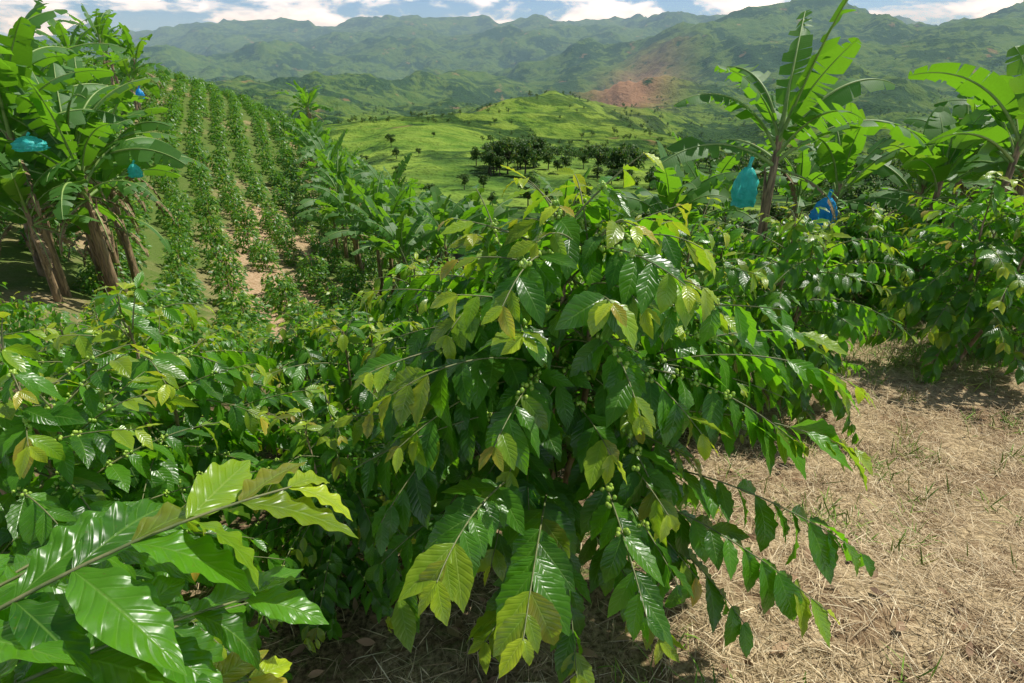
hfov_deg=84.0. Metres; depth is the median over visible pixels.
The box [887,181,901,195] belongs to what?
tree
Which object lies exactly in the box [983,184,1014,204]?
tree
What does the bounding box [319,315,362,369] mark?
coffee bush
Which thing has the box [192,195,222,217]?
coffee bush
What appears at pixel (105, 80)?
banana plant
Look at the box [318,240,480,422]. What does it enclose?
coffee bush
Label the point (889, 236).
coffee bush
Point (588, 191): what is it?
tree
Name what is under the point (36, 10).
banana plant
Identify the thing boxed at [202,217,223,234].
coffee bush
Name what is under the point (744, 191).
fruit bag
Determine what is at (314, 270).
coffee bush
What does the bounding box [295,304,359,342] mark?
coffee bush
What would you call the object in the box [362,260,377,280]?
coffee bush
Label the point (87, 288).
coffee bush
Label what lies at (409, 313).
coffee bush
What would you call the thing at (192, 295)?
coffee bush
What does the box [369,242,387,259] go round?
coffee bush
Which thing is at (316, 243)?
coffee bush
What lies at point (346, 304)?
coffee bush
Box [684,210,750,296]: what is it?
coffee bush
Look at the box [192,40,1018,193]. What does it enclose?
forest
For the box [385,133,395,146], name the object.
tree
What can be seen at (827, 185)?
tree
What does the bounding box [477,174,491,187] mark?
tree
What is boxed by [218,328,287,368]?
coffee bush
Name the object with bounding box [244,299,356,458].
coffee bush
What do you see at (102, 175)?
banana plant
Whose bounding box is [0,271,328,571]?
coffee bush
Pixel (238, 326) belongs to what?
coffee bush
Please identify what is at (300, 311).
coffee bush
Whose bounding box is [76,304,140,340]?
coffee bush
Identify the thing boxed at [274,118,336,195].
banana plant
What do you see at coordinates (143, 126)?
banana plant
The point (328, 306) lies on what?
coffee bush
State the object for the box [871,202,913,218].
tree
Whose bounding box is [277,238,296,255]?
coffee bush
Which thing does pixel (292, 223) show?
coffee bush
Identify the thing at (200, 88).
coffee rows
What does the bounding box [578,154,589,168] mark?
tree
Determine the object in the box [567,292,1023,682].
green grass
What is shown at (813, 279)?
coffee bush
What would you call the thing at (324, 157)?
banana plant
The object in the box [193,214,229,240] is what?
coffee bush
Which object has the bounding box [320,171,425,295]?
banana plant
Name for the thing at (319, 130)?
banana plant
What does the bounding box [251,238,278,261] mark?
coffee bush
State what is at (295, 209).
coffee bush
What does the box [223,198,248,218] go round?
coffee bush
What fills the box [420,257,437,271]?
coffee bush
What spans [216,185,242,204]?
coffee bush
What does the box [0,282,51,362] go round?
coffee bush
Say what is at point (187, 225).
coffee bush
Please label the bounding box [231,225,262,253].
coffee bush
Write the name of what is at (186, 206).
coffee bush
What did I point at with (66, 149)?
banana plant
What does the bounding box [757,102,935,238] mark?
banana plant
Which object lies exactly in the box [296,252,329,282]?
coffee bush
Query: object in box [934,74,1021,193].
banana plant
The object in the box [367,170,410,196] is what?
banana plant
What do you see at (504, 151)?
tree
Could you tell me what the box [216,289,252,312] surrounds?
coffee bush
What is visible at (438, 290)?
coffee bush
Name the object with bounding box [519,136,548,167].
tree
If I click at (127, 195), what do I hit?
coffee bush
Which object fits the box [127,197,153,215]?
coffee bush
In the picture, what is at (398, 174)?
banana plant
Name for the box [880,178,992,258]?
banana plant
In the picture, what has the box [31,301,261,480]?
coffee bush
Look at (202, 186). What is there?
coffee bush
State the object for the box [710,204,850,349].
coffee bush
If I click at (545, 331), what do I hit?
coffee bush
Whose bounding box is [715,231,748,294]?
coffee bush
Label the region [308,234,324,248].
coffee bush
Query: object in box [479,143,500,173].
tree
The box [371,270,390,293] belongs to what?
coffee bush
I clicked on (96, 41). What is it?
banana plant
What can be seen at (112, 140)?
banana plant
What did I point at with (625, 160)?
tree
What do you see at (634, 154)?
tree
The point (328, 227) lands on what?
coffee bush
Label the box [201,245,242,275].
coffee bush
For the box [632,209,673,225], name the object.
tree
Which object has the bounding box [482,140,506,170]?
tree
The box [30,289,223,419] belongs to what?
coffee bush
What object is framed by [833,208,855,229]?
tree
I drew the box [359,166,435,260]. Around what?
banana plant
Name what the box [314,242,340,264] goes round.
coffee bush
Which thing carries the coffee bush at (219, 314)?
on the ground at (640, 60)
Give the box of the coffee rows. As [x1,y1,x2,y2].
[63,57,458,252]
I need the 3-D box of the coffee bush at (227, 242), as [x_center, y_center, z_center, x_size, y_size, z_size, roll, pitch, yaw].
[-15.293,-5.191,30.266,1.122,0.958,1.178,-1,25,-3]
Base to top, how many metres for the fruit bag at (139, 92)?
0.529 m
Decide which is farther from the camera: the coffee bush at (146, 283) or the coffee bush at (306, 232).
the coffee bush at (306, 232)
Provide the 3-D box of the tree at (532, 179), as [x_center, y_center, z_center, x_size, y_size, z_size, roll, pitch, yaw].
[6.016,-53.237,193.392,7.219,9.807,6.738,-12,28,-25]
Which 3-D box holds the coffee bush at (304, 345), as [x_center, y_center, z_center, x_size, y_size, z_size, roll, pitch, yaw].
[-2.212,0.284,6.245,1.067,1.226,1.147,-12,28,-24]
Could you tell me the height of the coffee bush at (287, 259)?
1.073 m
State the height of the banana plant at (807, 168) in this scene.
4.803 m
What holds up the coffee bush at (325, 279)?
on the ground at (640, 60)
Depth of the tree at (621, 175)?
231.88 m
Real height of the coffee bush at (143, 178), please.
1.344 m
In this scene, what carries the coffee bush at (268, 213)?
on the ground at (640, 60)
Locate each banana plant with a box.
[0,9,79,276]
[0,16,135,296]
[0,63,187,294]
[0,71,181,290]
[0,106,153,290]
[0,128,125,255]
[0,152,100,302]
[0,167,62,268]
[1,77,176,292]
[8,0,126,250]
[35,18,114,67]
[38,43,98,82]
[42,68,211,289]
[45,44,138,131]
[52,144,172,292]
[56,3,135,84]
[59,75,167,274]
[67,79,127,116]
[72,19,142,83]
[89,65,139,128]
[90,22,173,109]
[96,51,159,122]
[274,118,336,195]
[276,80,333,124]
[287,121,342,175]
[290,85,326,122]
[291,112,332,161]
[296,124,344,180]
[296,131,360,195]
[296,149,372,257]
[296,188,369,268]
[298,178,382,281]
[301,129,359,190]
[306,156,371,266]
[307,148,375,236]
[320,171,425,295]
[334,176,424,293]
[350,209,445,284]
[355,152,424,246]
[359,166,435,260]
[359,206,434,280]
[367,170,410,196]
[381,176,431,221]
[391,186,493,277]
[406,195,485,273]
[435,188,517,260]
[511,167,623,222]
[585,184,653,234]
[607,140,738,241]
[649,131,760,240]
[655,0,924,253]
[677,159,780,255]
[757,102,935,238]
[757,144,883,224]
[853,106,990,242]
[859,104,1023,273]
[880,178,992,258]
[881,93,1023,242]
[908,45,1023,237]
[924,75,1023,206]
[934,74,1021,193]
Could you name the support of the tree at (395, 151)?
on the ground at (640, 60)
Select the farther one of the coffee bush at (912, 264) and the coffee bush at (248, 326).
the coffee bush at (248, 326)
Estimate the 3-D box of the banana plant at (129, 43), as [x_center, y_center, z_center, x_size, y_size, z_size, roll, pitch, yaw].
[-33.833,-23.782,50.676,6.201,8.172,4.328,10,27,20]
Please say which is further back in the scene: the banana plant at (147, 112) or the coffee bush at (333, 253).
the coffee bush at (333, 253)
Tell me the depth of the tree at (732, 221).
79.74 m
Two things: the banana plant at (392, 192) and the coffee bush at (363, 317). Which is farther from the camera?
the banana plant at (392, 192)
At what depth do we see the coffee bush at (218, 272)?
25.28 m
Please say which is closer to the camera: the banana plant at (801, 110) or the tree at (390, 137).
the banana plant at (801, 110)
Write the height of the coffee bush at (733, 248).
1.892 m
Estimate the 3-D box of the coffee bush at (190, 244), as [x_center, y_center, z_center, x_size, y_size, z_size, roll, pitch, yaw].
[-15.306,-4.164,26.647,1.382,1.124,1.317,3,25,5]
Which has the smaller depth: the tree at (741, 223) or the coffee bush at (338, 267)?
the coffee bush at (338, 267)
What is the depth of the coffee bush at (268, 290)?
23.71 m
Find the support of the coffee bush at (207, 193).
on the ground at (640, 60)
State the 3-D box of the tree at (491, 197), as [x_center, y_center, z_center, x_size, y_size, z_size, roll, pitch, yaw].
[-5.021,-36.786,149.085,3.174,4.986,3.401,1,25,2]
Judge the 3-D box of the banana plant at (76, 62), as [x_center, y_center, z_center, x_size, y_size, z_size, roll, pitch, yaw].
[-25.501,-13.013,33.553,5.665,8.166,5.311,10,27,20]
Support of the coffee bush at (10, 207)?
on the ground at (640, 60)
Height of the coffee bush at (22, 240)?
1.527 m
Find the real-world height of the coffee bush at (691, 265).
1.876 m
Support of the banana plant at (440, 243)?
on the ground at (640, 60)
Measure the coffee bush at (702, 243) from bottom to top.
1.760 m
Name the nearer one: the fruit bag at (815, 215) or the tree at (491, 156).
the fruit bag at (815, 215)
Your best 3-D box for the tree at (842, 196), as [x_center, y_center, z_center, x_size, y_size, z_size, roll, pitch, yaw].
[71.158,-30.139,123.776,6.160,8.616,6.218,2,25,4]
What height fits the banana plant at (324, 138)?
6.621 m
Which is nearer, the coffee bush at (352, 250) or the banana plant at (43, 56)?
the banana plant at (43, 56)
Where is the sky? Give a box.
[0,0,1023,36]
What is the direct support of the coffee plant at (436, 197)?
on the ground at (640, 60)
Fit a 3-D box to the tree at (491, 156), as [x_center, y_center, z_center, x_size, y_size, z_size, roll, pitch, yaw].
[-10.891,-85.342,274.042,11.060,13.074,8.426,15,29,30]
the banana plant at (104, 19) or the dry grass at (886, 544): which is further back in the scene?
the banana plant at (104, 19)
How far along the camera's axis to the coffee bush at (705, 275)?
4.36 m
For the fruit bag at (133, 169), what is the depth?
14.24 m
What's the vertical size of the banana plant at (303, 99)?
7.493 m
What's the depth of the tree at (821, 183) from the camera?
148.99 m
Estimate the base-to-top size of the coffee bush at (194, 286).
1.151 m
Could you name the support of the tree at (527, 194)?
on the ground at (640, 60)
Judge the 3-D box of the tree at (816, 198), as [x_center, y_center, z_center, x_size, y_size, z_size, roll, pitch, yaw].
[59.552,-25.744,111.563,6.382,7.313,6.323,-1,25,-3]
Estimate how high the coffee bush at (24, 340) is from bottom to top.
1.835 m
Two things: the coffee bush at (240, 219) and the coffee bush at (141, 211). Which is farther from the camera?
the coffee bush at (240, 219)
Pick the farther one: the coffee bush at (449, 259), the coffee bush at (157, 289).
the coffee bush at (157, 289)
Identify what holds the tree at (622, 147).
on the ground at (640, 60)
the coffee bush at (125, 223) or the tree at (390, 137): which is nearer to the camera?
the coffee bush at (125, 223)
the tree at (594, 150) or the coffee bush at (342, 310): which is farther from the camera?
the tree at (594, 150)
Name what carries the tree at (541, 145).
on the ground at (640, 60)
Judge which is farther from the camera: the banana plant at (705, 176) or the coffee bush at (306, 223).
the coffee bush at (306, 223)
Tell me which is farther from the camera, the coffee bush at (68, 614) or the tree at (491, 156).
the tree at (491, 156)
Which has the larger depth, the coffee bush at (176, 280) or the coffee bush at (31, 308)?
the coffee bush at (176, 280)
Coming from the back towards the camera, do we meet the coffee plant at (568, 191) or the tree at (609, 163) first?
the tree at (609, 163)
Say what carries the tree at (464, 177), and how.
on the ground at (640, 60)
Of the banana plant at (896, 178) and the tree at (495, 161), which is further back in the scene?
the tree at (495, 161)
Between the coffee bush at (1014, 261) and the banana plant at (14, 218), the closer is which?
the coffee bush at (1014, 261)
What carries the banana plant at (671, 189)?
on the ground at (640, 60)
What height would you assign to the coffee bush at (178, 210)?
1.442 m
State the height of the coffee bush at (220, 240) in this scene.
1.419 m
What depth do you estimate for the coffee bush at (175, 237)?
27.48 m
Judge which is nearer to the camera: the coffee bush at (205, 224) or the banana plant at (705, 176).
the banana plant at (705, 176)
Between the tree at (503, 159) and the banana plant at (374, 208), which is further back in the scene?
the tree at (503, 159)
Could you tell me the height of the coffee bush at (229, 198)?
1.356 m
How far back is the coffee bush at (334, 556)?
2.56 m
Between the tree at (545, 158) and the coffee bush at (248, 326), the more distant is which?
the tree at (545, 158)
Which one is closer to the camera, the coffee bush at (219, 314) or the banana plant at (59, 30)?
the coffee bush at (219, 314)
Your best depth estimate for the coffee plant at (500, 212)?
23.07 m
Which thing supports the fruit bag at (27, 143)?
hanging from the banana plant at (66, 149)
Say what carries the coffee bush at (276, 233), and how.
on the ground at (640, 60)
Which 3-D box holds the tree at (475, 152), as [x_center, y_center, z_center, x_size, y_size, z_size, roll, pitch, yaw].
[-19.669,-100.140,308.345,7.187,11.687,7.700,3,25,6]
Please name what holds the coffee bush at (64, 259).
on the ground at (640, 60)
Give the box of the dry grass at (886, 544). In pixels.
[180,318,1023,682]
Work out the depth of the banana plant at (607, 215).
15.38 m
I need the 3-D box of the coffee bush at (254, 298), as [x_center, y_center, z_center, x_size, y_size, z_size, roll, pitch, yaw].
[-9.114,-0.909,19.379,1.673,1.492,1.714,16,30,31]
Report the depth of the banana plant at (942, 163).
9.74 m
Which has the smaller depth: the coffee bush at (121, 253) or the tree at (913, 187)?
the coffee bush at (121, 253)
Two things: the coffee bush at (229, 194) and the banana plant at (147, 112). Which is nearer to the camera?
the banana plant at (147, 112)
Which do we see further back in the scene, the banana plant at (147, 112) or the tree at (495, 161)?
the tree at (495, 161)
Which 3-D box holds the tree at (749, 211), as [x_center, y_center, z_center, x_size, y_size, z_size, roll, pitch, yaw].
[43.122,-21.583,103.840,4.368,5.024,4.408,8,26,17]
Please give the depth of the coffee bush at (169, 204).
32.88 m
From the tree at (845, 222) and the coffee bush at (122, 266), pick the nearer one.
the coffee bush at (122, 266)
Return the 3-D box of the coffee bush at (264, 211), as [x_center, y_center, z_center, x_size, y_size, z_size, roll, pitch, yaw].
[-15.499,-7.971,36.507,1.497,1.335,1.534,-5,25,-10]
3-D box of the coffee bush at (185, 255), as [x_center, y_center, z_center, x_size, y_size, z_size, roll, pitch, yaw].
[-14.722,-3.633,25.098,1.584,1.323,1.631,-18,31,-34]
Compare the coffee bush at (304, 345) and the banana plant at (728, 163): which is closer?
the coffee bush at (304, 345)
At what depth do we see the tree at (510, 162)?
302.79 m
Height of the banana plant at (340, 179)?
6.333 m
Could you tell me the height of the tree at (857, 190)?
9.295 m
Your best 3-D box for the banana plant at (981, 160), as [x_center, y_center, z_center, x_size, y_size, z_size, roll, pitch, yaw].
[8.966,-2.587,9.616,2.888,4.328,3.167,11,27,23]
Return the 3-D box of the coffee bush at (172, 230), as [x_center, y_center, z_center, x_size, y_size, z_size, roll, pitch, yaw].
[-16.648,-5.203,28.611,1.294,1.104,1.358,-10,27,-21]
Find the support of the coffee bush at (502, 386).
on the ground at (640, 60)
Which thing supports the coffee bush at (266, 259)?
on the ground at (640, 60)
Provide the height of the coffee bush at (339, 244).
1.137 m
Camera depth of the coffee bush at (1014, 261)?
6.66 m
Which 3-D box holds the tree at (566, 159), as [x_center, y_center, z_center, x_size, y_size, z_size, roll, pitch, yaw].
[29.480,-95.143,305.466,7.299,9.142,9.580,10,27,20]
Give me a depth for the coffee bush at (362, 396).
3.46 m
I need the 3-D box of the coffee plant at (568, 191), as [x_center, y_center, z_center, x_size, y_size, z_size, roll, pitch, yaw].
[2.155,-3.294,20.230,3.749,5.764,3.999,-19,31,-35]
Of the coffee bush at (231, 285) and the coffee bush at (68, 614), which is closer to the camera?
the coffee bush at (68, 614)
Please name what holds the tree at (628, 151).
on the ground at (640, 60)
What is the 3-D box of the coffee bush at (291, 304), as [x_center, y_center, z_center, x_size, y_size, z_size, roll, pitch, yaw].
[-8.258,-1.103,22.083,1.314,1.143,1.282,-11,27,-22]
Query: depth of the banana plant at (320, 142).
41.23 m
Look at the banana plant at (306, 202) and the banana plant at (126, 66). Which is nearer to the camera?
the banana plant at (306, 202)
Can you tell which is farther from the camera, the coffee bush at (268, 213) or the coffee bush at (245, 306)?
the coffee bush at (268, 213)
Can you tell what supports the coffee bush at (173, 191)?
on the ground at (640, 60)
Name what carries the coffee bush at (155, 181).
on the ground at (640, 60)
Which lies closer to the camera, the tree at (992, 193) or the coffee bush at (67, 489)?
the coffee bush at (67, 489)
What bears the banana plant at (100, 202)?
on the ground at (640, 60)
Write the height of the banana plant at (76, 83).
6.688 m
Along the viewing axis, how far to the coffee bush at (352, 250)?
34.44 m
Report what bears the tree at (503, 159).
on the ground at (640, 60)
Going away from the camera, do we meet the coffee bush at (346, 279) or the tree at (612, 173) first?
the coffee bush at (346, 279)
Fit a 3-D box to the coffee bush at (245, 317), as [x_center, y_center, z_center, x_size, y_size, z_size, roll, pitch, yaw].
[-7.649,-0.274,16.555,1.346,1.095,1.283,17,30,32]
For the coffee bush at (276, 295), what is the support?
on the ground at (640, 60)
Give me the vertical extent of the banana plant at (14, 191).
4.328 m
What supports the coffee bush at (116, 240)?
on the ground at (640, 60)
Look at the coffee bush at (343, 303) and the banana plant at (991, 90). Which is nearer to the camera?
the banana plant at (991, 90)
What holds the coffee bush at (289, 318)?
on the ground at (640, 60)
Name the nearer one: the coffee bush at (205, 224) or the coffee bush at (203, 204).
the coffee bush at (205, 224)
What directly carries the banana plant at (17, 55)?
on the ground at (640, 60)
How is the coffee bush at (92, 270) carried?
on the ground at (640, 60)
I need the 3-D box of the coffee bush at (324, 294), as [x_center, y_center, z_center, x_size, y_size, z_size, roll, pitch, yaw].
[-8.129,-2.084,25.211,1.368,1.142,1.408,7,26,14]
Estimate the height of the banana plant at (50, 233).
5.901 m
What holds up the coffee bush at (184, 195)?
on the ground at (640, 60)
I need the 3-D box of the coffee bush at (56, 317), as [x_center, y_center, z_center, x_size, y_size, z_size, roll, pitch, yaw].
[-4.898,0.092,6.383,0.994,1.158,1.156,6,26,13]
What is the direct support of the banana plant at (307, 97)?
on the ground at (640, 60)
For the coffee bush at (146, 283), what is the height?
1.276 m
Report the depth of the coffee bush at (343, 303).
22.60 m
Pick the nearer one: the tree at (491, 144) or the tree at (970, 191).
the tree at (970, 191)
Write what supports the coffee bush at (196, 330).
on the ground at (640, 60)
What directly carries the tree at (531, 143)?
on the ground at (640, 60)
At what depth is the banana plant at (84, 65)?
37.41 m
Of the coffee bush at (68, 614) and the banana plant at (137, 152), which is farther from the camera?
the banana plant at (137, 152)
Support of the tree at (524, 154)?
on the ground at (640, 60)
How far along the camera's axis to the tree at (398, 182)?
156.17 m
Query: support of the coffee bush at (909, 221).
on the ground at (640, 60)
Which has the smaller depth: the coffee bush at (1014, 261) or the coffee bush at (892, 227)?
the coffee bush at (1014, 261)
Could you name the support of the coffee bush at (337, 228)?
on the ground at (640, 60)
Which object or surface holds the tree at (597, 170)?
on the ground at (640, 60)
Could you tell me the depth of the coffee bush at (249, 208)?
34.73 m
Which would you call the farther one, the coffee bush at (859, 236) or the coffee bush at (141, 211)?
the coffee bush at (141, 211)
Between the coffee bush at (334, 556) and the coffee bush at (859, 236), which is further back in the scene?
the coffee bush at (859, 236)
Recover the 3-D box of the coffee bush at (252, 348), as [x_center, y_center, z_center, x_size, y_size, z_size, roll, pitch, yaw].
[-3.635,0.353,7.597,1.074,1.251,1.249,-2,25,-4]
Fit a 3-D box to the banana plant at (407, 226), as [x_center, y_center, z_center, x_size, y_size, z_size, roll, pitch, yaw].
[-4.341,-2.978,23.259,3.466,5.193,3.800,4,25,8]
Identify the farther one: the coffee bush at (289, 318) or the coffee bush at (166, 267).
the coffee bush at (166, 267)
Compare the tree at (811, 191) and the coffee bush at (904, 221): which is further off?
the tree at (811, 191)
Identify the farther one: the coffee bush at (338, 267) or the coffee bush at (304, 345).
the coffee bush at (338, 267)
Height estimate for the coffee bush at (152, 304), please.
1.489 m
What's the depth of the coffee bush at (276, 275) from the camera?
25.34 m
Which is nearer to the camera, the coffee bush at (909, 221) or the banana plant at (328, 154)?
the coffee bush at (909, 221)
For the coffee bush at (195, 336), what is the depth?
6.29 m
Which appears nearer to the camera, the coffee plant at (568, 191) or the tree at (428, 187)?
the coffee plant at (568, 191)
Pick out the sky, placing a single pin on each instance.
(137, 15)
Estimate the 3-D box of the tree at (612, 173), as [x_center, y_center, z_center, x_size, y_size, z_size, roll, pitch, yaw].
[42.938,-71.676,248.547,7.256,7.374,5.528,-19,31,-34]
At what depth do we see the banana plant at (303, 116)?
52.33 m
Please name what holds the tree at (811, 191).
on the ground at (640, 60)
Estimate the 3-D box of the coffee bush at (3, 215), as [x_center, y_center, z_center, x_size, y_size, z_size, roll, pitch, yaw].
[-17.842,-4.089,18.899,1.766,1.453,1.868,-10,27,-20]
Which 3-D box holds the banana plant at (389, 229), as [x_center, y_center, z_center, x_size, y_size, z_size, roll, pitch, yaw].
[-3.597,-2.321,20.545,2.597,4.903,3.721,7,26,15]
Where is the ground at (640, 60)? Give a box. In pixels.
[0,0,1023,682]
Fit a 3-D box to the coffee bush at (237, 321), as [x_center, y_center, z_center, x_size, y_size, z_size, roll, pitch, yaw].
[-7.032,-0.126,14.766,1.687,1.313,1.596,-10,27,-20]
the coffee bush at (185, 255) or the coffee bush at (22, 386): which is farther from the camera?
the coffee bush at (185, 255)
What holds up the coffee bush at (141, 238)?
on the ground at (640, 60)
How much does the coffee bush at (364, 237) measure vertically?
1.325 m
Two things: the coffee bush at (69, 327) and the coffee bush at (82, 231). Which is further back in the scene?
the coffee bush at (82, 231)
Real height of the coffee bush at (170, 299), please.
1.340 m
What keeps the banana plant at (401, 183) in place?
on the ground at (640, 60)
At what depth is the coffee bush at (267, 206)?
38.71 m
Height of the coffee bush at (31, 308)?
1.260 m
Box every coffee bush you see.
[0,206,21,226]
[0,211,9,234]
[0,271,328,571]
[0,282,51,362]
[0,291,93,363]
[0,312,294,682]
[0,328,72,500]
[0,357,45,477]
[0,459,358,682]
[15,218,79,251]
[21,304,90,375]
[30,236,76,262]
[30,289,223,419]
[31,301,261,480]
[52,216,83,237]
[69,265,126,294]
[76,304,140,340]
[83,260,129,288]
[84,244,129,273]
[84,288,180,333]
[93,262,132,281]
[107,215,144,246]
[113,228,151,258]
[114,239,142,259]
[114,240,148,274]
[115,180,143,203]
[116,277,186,331]
[118,197,151,226]
[120,208,147,230]
[122,176,149,189]
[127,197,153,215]
[128,292,189,330]
[133,281,184,322]
[147,171,171,186]
[152,266,207,306]
[155,203,189,228]
[157,176,180,192]
[158,243,198,271]
[158,259,197,290]
[159,196,181,213]
[162,214,197,236]
[164,186,182,197]
[164,189,194,209]
[165,200,195,224]
[166,226,192,245]
[166,231,193,251]
[166,274,205,300]
[169,239,199,263]
[169,306,264,405]
[170,287,201,311]
[176,320,222,351]
[190,179,213,195]
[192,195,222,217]
[193,189,211,201]
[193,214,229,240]
[195,196,212,212]
[197,231,233,256]
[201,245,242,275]
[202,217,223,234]
[207,255,248,288]
[208,273,253,304]
[209,307,249,335]
[212,309,270,340]
[215,234,234,251]
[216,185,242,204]
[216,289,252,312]
[216,292,273,324]
[216,322,265,354]
[217,322,281,401]
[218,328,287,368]
[221,191,244,211]
[222,299,250,319]
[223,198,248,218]
[226,311,266,343]
[229,323,275,355]
[230,205,260,228]
[230,210,260,234]
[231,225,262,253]
[240,383,420,652]
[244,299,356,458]
[248,241,280,271]
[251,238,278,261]
[257,293,451,557]
[258,206,281,224]
[259,208,289,233]
[260,200,276,212]
[260,269,297,298]
[260,276,299,309]
[264,217,294,241]
[267,311,351,405]
[268,285,304,316]
[272,228,296,247]
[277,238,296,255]
[278,297,325,341]
[281,246,304,265]
[281,297,313,325]
[284,305,311,324]
[286,216,305,233]
[287,203,307,221]
[290,260,326,291]
[294,215,309,227]
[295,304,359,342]
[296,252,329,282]
[297,225,318,241]
[306,273,330,296]
[306,304,376,350]
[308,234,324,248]
[311,237,331,255]
[313,282,341,305]
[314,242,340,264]
[316,246,345,271]
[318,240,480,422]
[319,284,357,311]
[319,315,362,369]
[320,222,332,233]
[327,225,349,241]
[328,234,348,248]
[329,296,353,317]
[334,152,875,682]
[334,263,354,281]
[334,300,372,325]
[336,299,359,323]
[337,263,367,291]
[340,241,359,255]
[340,267,372,297]
[344,278,375,302]
[351,247,369,263]
[359,233,374,253]
[361,254,376,271]
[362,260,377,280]
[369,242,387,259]
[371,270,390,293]
[390,258,462,342]
[395,306,413,321]
[416,249,476,322]
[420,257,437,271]
[450,218,637,453]
[577,197,775,443]
[603,220,698,348]
[678,223,724,326]
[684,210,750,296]
[690,191,917,444]
[693,221,757,296]
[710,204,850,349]
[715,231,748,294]
[810,192,934,332]
[813,207,909,327]
[846,171,1023,384]
[859,208,911,302]
[865,214,967,321]
[878,190,955,292]
[879,210,915,258]
[922,178,1023,361]
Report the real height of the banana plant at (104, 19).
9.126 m
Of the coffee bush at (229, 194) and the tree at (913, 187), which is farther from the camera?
the tree at (913, 187)
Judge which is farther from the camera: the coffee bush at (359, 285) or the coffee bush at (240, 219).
the coffee bush at (240, 219)
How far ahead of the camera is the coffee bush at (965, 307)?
5.68 m
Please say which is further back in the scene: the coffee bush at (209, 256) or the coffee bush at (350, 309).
the coffee bush at (209, 256)
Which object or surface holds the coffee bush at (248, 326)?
on the ground at (640, 60)
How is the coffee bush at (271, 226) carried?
on the ground at (640, 60)
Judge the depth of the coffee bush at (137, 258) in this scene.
21.77 m
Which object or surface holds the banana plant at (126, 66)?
on the ground at (640, 60)
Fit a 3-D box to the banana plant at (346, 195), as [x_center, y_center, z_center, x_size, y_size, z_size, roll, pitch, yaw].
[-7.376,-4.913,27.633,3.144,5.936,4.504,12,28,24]
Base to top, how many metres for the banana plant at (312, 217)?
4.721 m
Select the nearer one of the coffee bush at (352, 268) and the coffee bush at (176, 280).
the coffee bush at (176, 280)
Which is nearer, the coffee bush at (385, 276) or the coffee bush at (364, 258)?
the coffee bush at (385, 276)
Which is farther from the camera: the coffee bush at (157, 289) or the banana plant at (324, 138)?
the banana plant at (324, 138)
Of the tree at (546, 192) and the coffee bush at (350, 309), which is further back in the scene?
the tree at (546, 192)
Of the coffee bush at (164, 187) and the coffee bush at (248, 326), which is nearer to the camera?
the coffee bush at (248, 326)
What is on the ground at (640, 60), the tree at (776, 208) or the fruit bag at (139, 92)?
the tree at (776, 208)
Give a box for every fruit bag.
[10,132,50,151]
[127,160,143,177]
[135,86,144,98]
[730,157,758,207]
[808,189,837,229]
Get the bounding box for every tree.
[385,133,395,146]
[388,177,406,184]
[391,146,399,158]
[419,183,435,196]
[455,173,469,189]
[470,146,481,165]
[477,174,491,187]
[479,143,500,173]
[479,150,500,175]
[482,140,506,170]
[487,191,498,205]
[490,146,501,173]
[493,138,519,173]
[495,156,508,175]
[509,156,521,169]
[512,138,532,169]
[514,140,540,173]
[518,183,542,206]
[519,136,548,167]
[523,170,540,189]
[535,141,546,166]
[540,150,555,169]
[543,186,558,199]
[553,159,563,173]
[560,156,574,166]
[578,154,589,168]
[578,181,593,195]
[582,143,612,175]
[591,165,602,178]
[602,169,618,183]
[603,159,625,180]
[607,141,632,179]
[610,148,632,179]
[617,167,634,186]
[621,144,634,153]
[627,144,644,175]
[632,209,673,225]
[715,219,733,231]
[735,213,758,233]
[746,209,759,233]
[769,200,793,230]
[801,191,832,214]
[803,184,821,203]
[805,172,828,195]
[821,180,847,188]
[826,184,854,199]
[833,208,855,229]
[836,178,886,223]
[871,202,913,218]
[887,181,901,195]
[889,179,928,210]
[960,185,979,217]
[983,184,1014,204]
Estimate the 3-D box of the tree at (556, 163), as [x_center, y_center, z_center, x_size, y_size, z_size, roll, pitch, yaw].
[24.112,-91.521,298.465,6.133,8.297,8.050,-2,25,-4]
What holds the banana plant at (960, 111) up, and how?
on the ground at (640, 60)
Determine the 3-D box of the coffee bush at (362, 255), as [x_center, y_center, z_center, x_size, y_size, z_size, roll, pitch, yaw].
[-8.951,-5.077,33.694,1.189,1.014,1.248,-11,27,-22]
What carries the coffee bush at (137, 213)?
on the ground at (640, 60)

